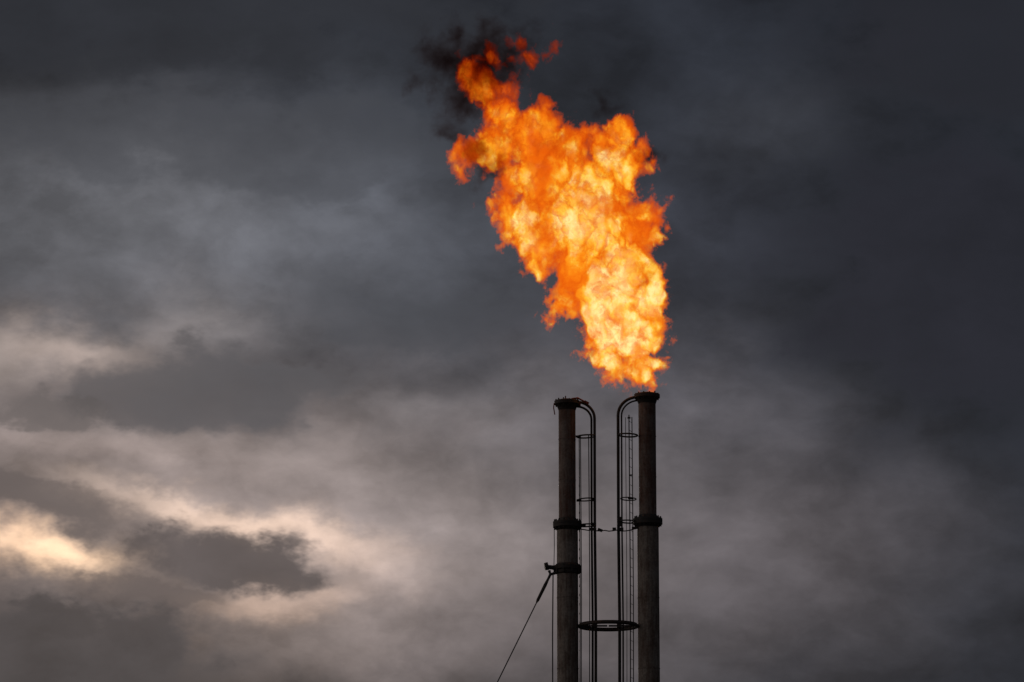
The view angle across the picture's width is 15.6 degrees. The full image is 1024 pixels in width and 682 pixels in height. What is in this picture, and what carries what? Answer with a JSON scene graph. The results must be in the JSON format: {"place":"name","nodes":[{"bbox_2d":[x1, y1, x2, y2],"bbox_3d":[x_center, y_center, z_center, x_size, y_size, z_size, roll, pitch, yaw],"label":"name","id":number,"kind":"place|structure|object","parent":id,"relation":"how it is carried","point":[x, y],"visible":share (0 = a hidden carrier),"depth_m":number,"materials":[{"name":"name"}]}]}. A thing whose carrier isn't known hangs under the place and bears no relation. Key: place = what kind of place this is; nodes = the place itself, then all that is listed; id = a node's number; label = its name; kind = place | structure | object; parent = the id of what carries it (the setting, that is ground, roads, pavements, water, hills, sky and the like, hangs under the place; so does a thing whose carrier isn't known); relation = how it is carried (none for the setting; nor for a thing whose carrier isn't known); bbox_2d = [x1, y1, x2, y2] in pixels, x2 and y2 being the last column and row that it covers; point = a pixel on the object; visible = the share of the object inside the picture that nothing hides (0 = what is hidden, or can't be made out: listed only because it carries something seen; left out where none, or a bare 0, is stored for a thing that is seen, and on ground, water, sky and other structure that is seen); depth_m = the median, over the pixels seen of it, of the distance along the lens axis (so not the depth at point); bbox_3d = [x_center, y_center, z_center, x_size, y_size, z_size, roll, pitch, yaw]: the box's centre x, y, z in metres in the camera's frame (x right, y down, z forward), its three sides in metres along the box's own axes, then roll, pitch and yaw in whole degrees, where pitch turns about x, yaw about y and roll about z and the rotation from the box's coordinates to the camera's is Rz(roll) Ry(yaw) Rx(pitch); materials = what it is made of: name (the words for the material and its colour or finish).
{"place":"outdoors","nodes":[
{"label":"outdoors","id":0,"kind":"place"},
{"bbox_2d":[0,0,1023,681],"label":"sky","id":1,"kind":"structure","parent":0,"point":[299,299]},
{"bbox_3d":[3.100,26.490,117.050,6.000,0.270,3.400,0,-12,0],"label":"concrete pad","id":2,"kind":"object","parent":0,"visible":0},
{"bbox_2d":[544,396,596,681],"bbox_3d":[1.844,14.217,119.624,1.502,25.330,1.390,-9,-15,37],"label":"flare stack","id":3,"kind":"object","parent":2,"relation":"on","point":[567,567],"visible":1,"depth_m":121.01,"materials":[{"name":"metal"}]},
{"bbox_2d":[497,572,551,681],"bbox_3d":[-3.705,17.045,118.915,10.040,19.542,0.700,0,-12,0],"label":"guy wire","id":4,"kind":"object","parent":3,"relation":"attached to","point":[543,588],"visible":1,"depth_m":120.71,"materials":[{"name":"metal"}]},
{"bbox_2d":[578,391,662,681],"bbox_3d":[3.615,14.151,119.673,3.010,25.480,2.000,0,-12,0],"label":"flare stack","id":5,"kind":"object","parent":2,"relation":"on","point":[647,523],"visible":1,"depth_m":121.05,"materials":[{"name":"metal"}]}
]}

